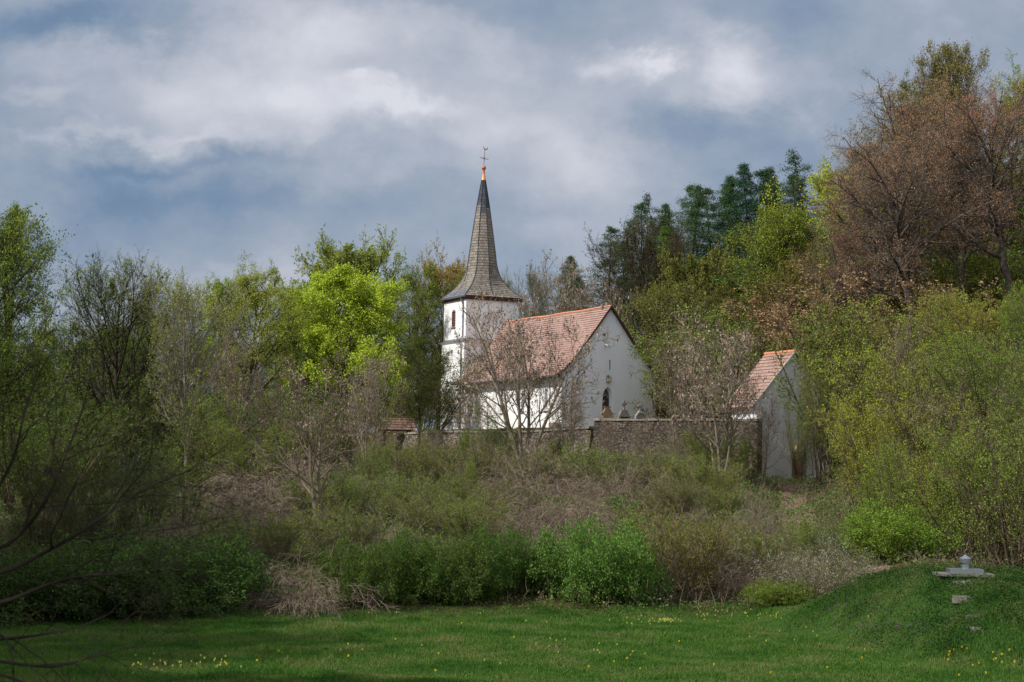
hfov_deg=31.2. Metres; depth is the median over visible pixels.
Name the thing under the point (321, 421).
ash tree
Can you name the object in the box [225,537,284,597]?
bramble mound
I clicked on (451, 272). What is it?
broadleaf tree
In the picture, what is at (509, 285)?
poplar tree
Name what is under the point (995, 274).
hazel shrub
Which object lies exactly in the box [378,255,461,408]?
broadleaf tree
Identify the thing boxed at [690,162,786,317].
larch tree
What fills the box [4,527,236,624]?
leafy shrub
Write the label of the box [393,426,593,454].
churchyard wall
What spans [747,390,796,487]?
ash tree
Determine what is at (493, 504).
twiggy shrub
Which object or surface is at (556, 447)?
hazel shrub
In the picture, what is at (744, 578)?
bramble mound
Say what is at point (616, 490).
bramble mound
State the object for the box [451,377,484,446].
ash tree
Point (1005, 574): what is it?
grass mound
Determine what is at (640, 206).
larch tree
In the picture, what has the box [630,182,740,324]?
larch tree
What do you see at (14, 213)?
broadleaf tree
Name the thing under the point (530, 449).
ash tree
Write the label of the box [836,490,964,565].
leafy shrub
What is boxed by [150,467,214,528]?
hazel shrub
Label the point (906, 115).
copper beech
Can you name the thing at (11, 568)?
tree
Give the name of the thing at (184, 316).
bare tree
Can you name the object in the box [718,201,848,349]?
broadleaf tree
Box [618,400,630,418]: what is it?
gravestone
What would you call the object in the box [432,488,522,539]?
leafy shrub
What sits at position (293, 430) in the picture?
hazel shrub
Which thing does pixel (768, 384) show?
chapel house
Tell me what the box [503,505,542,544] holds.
bramble mound
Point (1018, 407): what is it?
hazel shrub
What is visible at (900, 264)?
copper beech
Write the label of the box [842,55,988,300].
broadleaf tree
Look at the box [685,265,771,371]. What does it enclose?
broadleaf tree
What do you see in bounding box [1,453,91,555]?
hazel shrub
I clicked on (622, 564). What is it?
leafy shrub
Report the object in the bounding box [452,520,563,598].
leafy shrub
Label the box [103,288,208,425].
broadleaf tree
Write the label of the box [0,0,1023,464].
sky
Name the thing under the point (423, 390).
broadleaf tree
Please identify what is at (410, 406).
hazel shrub
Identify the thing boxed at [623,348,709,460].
ash tree
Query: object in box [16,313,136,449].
broadleaf tree
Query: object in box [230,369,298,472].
ash tree
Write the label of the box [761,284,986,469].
hazel shrub
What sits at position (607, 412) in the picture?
gravestone
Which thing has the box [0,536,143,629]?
leafy shrub
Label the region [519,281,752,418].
hazel shrub
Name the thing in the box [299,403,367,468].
hazel shrub
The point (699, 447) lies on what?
hazel shrub
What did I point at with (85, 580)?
leafy shrub
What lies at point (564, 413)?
ash tree
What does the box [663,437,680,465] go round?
hazel shrub
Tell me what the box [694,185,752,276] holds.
larch tree
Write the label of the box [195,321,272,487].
ash tree
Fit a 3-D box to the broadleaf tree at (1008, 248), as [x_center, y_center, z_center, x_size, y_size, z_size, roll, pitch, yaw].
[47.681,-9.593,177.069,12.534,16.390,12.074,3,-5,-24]
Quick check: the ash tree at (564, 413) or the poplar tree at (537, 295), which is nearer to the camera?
the ash tree at (564, 413)
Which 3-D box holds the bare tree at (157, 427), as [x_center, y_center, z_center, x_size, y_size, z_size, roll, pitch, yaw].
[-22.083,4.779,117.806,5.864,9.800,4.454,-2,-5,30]
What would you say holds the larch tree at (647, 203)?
on the ground at (530, 601)
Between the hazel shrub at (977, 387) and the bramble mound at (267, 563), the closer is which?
the bramble mound at (267, 563)
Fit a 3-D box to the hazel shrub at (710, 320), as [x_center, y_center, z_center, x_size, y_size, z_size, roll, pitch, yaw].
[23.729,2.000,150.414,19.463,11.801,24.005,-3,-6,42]
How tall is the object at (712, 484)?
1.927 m
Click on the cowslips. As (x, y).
(525, 620)
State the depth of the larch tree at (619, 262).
234.97 m
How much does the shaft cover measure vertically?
1.200 m
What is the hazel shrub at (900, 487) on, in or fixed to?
on the ground at (530, 601)
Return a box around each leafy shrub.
[0,530,178,622]
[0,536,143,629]
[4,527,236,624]
[87,523,306,614]
[197,496,312,564]
[203,547,269,604]
[272,464,390,521]
[307,527,424,609]
[329,466,434,521]
[351,522,448,605]
[380,481,485,534]
[392,519,519,605]
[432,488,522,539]
[444,538,516,602]
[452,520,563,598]
[520,509,675,606]
[589,528,659,601]
[673,479,747,519]
[676,510,800,581]
[740,575,815,607]
[782,513,828,558]
[801,513,885,566]
[811,512,858,567]
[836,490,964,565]
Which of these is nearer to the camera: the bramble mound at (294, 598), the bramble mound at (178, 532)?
the bramble mound at (294, 598)
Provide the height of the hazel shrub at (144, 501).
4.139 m
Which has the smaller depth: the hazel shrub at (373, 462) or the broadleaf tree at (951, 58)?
the hazel shrub at (373, 462)
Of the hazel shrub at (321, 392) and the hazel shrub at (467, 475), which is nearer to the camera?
the hazel shrub at (467, 475)
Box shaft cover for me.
[932,555,994,579]
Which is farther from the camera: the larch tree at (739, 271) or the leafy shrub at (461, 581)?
the larch tree at (739, 271)
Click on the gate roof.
(399, 422)
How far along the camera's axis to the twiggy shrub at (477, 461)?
99.02 m
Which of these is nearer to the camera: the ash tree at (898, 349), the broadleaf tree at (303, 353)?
the ash tree at (898, 349)
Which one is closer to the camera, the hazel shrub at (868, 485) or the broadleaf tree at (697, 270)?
the hazel shrub at (868, 485)
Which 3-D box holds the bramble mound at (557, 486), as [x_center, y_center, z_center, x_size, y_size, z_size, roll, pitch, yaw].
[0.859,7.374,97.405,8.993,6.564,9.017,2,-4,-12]
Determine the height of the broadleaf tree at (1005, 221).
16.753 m
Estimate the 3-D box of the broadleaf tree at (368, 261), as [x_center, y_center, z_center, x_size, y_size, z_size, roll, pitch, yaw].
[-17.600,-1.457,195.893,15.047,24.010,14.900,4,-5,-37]
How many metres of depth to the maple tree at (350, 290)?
152.71 m
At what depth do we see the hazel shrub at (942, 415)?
87.56 m
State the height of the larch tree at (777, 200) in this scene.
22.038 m
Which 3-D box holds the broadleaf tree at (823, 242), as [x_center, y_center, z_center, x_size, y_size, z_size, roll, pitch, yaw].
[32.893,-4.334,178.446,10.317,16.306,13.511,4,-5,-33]
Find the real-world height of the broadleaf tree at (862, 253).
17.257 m
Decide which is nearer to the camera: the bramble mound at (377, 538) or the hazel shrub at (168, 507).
the bramble mound at (377, 538)
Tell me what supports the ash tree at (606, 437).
on the ground at (530, 601)
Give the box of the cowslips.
[132,609,868,673]
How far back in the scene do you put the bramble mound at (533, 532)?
63.68 m
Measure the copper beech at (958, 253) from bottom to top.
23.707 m
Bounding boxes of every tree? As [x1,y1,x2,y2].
[0,198,74,507]
[0,203,77,486]
[0,242,377,681]
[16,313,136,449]
[50,245,180,493]
[78,324,145,418]
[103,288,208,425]
[118,255,260,489]
[134,342,212,477]
[181,276,263,414]
[191,249,328,453]
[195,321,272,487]
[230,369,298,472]
[235,347,373,527]
[257,223,413,419]
[258,334,320,417]
[260,281,333,412]
[267,262,411,455]
[337,344,412,472]
[357,336,419,404]
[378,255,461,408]
[385,322,454,447]
[406,230,466,429]
[425,429,447,479]
[442,283,622,460]
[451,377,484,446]
[502,263,529,316]
[505,258,556,318]
[519,247,645,333]
[520,269,587,314]
[527,438,549,482]
[542,368,590,460]
[544,224,656,346]
[546,255,600,313]
[549,277,587,310]
[578,218,642,325]
[581,211,703,387]
[589,199,701,338]
[592,242,651,338]
[594,192,695,297]
[595,414,620,460]
[621,225,716,333]
[621,418,654,465]
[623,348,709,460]
[625,202,710,327]
[626,215,697,332]
[629,274,718,411]
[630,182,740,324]
[630,184,740,325]
[635,232,752,386]
[653,250,778,367]
[657,310,775,473]
[658,428,691,468]
[673,185,747,306]
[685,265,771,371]
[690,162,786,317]
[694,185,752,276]
[698,174,776,296]
[712,167,828,301]
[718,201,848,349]
[719,147,831,279]
[725,166,801,272]
[732,273,811,363]
[734,187,786,258]
[744,173,827,256]
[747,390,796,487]
[750,143,935,305]
[750,243,855,331]
[796,144,873,256]
[804,224,856,293]
[810,222,902,320]
[838,194,946,306]
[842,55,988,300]
[863,317,935,419]
[904,37,1023,267]
[959,158,1023,281]
[969,47,1023,259]
[978,168,1023,269]
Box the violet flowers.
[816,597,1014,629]
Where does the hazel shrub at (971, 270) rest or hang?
on the ground at (530, 601)
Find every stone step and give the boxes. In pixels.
[952,595,974,602]
[953,580,969,586]
[971,627,982,632]
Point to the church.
(614, 361)
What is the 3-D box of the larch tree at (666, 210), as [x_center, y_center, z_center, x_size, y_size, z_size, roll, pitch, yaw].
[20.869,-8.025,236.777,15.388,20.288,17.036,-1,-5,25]
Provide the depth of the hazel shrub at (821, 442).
125.64 m
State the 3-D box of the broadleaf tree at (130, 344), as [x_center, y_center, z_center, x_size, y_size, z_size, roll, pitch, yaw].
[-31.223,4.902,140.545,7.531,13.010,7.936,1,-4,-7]
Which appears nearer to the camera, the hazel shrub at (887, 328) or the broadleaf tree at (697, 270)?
the hazel shrub at (887, 328)
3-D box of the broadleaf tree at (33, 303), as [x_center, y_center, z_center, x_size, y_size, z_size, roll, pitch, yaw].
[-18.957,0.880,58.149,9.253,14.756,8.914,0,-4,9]
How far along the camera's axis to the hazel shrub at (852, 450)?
93.56 m
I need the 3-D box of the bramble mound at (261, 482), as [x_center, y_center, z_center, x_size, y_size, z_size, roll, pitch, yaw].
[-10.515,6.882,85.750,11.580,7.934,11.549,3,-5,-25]
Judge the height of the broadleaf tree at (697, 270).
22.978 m
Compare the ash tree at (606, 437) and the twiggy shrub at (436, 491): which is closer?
the twiggy shrub at (436, 491)
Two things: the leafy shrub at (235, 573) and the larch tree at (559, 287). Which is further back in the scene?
the larch tree at (559, 287)
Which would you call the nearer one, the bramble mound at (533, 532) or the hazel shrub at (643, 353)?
the bramble mound at (533, 532)
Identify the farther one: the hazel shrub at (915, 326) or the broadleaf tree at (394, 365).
the broadleaf tree at (394, 365)
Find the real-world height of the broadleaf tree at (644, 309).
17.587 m
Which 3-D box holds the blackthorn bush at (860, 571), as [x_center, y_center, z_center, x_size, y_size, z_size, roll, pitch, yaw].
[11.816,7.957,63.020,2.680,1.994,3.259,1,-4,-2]
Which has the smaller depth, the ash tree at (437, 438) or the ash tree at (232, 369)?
the ash tree at (232, 369)
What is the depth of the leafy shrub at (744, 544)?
65.35 m
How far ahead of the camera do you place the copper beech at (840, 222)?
152.67 m
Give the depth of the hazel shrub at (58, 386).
109.64 m
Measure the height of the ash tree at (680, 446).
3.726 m
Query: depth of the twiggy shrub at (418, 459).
102.81 m
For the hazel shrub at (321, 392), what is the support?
on the ground at (530, 601)
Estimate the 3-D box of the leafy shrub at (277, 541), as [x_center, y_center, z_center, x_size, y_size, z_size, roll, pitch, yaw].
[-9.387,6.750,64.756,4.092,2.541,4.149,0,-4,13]
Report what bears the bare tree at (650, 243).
on the ground at (530, 601)
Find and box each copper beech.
[788,203,890,350]
[804,140,968,341]
[808,108,1023,343]
[817,60,969,280]
[877,70,1022,333]
[913,70,1023,318]
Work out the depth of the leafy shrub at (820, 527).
79.06 m
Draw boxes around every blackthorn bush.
[733,524,891,600]
[820,544,887,584]
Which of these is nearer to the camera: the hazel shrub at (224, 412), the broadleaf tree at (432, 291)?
the hazel shrub at (224, 412)
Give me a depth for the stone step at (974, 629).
47.08 m
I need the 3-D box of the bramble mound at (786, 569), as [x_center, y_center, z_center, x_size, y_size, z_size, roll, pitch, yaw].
[10.112,8.079,64.864,3.148,3.666,3.139,4,-5,-35]
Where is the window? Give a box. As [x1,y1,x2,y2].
[602,389,608,411]
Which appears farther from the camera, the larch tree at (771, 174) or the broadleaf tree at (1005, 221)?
the larch tree at (771, 174)
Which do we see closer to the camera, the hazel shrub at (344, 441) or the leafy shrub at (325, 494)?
the leafy shrub at (325, 494)
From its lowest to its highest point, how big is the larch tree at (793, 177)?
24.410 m
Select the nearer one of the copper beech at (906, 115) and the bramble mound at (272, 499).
the bramble mound at (272, 499)
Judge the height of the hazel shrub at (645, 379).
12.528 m
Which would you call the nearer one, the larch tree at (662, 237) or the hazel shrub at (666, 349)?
the hazel shrub at (666, 349)
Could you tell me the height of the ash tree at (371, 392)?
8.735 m
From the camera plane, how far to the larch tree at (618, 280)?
224.27 m
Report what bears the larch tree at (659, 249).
on the ground at (530, 601)
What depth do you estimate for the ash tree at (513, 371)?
133.40 m
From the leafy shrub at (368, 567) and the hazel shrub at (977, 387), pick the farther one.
the hazel shrub at (977, 387)
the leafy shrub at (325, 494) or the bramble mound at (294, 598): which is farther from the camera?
the leafy shrub at (325, 494)
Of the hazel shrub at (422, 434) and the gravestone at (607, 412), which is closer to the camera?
the hazel shrub at (422, 434)
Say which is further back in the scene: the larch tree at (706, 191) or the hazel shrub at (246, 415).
the larch tree at (706, 191)
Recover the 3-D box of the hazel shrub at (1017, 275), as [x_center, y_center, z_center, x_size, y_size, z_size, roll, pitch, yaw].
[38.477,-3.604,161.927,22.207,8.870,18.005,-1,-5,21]
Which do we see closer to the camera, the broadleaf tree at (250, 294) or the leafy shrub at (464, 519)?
the leafy shrub at (464, 519)
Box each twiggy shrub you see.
[286,492,390,555]
[363,464,457,519]
[371,435,428,468]
[380,432,484,491]
[434,429,554,494]
[460,468,548,522]
[525,432,636,494]
[589,488,741,602]
[598,437,700,492]
[626,470,708,515]
[649,444,752,498]
[657,520,734,577]
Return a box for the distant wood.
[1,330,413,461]
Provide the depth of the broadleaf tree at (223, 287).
151.21 m
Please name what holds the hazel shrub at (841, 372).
on the ground at (530, 601)
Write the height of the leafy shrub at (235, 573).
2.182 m
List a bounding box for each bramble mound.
[136,484,264,554]
[168,408,372,521]
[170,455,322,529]
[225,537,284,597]
[228,535,406,618]
[249,447,345,517]
[331,493,436,559]
[457,419,598,500]
[477,445,620,539]
[480,496,578,592]
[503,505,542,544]
[542,478,623,533]
[552,441,683,511]
[657,520,777,603]
[681,498,712,523]
[722,477,792,549]
[762,518,834,584]
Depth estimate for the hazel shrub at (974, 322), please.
120.12 m
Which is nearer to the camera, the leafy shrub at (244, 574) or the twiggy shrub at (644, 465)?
the leafy shrub at (244, 574)
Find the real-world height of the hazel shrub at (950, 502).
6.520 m
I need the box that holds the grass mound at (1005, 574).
[112,561,1023,669]
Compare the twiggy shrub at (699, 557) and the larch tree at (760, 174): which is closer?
the twiggy shrub at (699, 557)
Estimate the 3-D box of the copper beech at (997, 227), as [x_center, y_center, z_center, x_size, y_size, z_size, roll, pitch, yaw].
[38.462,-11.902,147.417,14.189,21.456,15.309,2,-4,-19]
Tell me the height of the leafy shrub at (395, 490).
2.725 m
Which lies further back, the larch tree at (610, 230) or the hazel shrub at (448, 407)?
the larch tree at (610, 230)
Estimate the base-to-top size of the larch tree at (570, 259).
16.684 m
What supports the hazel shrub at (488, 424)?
on the ground at (530, 601)
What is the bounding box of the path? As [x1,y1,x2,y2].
[778,481,893,574]
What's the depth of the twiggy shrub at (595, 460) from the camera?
98.68 m
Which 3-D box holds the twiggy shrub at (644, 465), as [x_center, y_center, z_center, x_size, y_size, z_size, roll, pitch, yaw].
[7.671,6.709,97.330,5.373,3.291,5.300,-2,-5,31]
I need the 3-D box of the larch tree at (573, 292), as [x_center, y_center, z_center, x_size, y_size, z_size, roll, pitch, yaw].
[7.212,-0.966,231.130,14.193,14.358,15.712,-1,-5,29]
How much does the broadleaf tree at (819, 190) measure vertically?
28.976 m
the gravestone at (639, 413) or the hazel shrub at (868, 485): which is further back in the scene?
the gravestone at (639, 413)
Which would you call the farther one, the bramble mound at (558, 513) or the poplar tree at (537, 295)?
the poplar tree at (537, 295)
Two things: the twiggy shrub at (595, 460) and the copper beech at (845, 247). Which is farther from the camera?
the copper beech at (845, 247)
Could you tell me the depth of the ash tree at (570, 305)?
196.30 m
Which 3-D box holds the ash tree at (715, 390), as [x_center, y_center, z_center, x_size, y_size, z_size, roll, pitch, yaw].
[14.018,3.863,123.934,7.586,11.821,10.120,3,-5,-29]
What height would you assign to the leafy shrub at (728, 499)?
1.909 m
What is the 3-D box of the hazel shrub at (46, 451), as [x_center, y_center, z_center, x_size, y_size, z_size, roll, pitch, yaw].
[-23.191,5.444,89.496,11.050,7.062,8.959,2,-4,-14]
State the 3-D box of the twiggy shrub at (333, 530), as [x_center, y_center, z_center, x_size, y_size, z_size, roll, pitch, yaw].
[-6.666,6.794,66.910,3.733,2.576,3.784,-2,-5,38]
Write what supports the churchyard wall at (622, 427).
on the ground at (530, 601)
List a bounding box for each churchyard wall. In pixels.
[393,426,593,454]
[593,418,761,477]
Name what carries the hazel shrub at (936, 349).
on the ground at (530, 601)
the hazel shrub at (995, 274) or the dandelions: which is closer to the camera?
the dandelions
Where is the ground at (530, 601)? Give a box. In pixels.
[0,317,1023,681]
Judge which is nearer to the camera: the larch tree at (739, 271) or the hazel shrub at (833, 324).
the hazel shrub at (833, 324)
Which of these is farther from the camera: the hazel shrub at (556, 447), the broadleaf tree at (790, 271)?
the broadleaf tree at (790, 271)
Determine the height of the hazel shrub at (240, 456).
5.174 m
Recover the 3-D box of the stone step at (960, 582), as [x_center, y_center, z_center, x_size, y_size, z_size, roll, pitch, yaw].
[12.287,6.662,50.249,0.508,0.227,0.238,1,-4,5]
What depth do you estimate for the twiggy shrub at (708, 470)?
93.31 m
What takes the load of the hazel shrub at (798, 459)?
on the ground at (530, 601)
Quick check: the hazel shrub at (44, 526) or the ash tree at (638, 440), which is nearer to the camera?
the hazel shrub at (44, 526)
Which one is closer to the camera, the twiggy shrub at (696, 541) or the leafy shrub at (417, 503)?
the twiggy shrub at (696, 541)
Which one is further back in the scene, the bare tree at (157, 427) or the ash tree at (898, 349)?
the bare tree at (157, 427)
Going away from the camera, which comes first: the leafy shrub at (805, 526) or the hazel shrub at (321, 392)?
the leafy shrub at (805, 526)
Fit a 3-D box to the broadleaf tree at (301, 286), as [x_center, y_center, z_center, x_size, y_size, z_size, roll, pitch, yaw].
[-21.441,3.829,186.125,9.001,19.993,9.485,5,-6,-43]
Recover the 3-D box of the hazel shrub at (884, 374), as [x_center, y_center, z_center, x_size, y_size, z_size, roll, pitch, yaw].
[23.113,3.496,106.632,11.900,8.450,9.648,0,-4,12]
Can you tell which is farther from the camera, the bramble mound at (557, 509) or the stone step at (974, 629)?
the bramble mound at (557, 509)
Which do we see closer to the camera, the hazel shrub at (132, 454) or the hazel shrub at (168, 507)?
the hazel shrub at (168, 507)
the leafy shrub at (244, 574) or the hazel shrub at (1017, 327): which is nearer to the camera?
the leafy shrub at (244, 574)
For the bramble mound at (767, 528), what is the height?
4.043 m
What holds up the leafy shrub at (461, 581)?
on the ground at (530, 601)
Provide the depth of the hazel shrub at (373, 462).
99.70 m
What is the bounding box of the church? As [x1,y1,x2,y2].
[439,147,664,429]
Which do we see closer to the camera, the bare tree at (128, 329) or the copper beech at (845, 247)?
the bare tree at (128, 329)
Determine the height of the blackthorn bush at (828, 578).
2.929 m
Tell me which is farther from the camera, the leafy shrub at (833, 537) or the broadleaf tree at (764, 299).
the broadleaf tree at (764, 299)
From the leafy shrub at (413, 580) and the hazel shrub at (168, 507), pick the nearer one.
the leafy shrub at (413, 580)
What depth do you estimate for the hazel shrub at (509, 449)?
127.71 m
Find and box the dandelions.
[226,619,1014,675]
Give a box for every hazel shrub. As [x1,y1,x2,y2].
[0,382,152,515]
[1,349,187,495]
[1,367,177,490]
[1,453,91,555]
[21,384,161,502]
[30,386,257,479]
[104,381,292,476]
[108,435,184,526]
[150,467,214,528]
[156,387,254,497]
[166,378,352,468]
[200,410,301,499]
[258,384,388,459]
[261,389,347,475]
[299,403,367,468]
[354,442,390,489]
[372,344,485,430]
[394,387,440,430]
[415,417,439,450]
[433,456,485,513]
[454,426,482,456]
[472,398,506,459]
[492,428,518,458]
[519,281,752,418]
[541,433,567,459]
[620,315,756,418]
[624,306,821,417]
[644,318,761,417]
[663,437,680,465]
[674,428,718,469]
[676,291,900,417]
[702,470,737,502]
[712,259,1000,398]
[719,428,756,481]
[742,436,764,482]
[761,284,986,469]
[779,393,815,481]
[782,250,1016,339]
[784,291,897,443]
[791,334,867,480]
[795,349,857,484]
[806,384,958,506]
[807,327,1012,451]
[811,285,989,403]
[815,234,1023,354]
[824,403,896,512]
[841,243,1023,326]
[844,337,961,428]
[849,444,917,524]
[857,387,1016,498]
[867,431,966,530]
[872,366,1023,481]
[887,330,1023,441]
[895,282,1000,382]
[897,407,1023,565]
[899,278,1023,368]
[899,423,986,540]
[911,231,1023,323]
[921,320,1023,433]
[929,408,1023,570]
[933,228,1023,287]
[980,370,1023,474]
[992,279,1023,351]
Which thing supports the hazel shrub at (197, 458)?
on the ground at (530, 601)
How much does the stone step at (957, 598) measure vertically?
0.228 m
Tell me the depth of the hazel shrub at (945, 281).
152.73 m
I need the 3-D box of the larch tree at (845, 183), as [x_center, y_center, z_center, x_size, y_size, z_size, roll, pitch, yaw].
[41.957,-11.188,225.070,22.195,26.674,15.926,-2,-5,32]
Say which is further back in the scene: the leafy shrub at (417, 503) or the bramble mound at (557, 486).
the bramble mound at (557, 486)
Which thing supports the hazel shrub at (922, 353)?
on the ground at (530, 601)
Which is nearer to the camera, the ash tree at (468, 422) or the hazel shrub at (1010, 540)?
the hazel shrub at (1010, 540)
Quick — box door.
[792,452,805,479]
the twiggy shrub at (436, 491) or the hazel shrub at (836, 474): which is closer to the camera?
the twiggy shrub at (436, 491)
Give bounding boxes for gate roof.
[377,416,415,445]
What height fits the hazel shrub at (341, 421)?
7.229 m
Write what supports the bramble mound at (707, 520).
on the ground at (530, 601)
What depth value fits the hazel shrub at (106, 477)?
95.56 m
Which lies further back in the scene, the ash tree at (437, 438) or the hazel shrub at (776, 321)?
the hazel shrub at (776, 321)
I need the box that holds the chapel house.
[723,350,828,480]
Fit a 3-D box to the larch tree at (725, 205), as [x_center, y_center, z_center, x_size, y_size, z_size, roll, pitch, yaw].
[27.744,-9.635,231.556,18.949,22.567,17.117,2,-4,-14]
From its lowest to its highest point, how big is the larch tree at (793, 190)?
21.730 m
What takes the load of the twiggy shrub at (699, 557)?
on the ground at (530, 601)
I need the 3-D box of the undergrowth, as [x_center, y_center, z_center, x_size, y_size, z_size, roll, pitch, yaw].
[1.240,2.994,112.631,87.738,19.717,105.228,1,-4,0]
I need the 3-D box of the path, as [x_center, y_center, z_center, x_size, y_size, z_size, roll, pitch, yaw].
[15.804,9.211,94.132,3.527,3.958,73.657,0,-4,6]
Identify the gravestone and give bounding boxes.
[600,406,613,417]
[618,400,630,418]
[635,403,645,418]
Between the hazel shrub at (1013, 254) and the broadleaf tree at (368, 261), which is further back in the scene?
the broadleaf tree at (368, 261)
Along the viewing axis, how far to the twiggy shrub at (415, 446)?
127.14 m
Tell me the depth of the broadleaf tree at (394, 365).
190.04 m
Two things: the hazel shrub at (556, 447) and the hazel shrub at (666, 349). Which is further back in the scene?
the hazel shrub at (666, 349)
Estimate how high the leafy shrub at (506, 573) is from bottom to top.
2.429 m
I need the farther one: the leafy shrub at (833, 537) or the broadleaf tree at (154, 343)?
the broadleaf tree at (154, 343)
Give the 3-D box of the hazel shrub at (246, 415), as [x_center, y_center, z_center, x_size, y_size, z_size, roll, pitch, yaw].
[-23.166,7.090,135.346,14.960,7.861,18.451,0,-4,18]
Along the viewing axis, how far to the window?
167.35 m
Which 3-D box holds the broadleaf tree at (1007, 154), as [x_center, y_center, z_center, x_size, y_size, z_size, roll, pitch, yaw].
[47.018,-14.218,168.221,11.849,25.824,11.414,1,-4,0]
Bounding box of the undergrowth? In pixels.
[0,314,1023,613]
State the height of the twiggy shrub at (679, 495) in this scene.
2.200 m
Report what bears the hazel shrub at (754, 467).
on the ground at (530, 601)
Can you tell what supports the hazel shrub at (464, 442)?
on the ground at (530, 601)
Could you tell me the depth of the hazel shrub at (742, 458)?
123.47 m
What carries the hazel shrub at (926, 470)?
on the ground at (530, 601)
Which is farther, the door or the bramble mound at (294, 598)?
the door
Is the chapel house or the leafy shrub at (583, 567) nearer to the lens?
the leafy shrub at (583, 567)
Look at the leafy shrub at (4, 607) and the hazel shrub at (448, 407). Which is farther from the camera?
the hazel shrub at (448, 407)
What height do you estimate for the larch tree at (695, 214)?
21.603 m
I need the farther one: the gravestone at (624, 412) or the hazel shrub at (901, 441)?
the gravestone at (624, 412)
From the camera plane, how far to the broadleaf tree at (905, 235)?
168.99 m

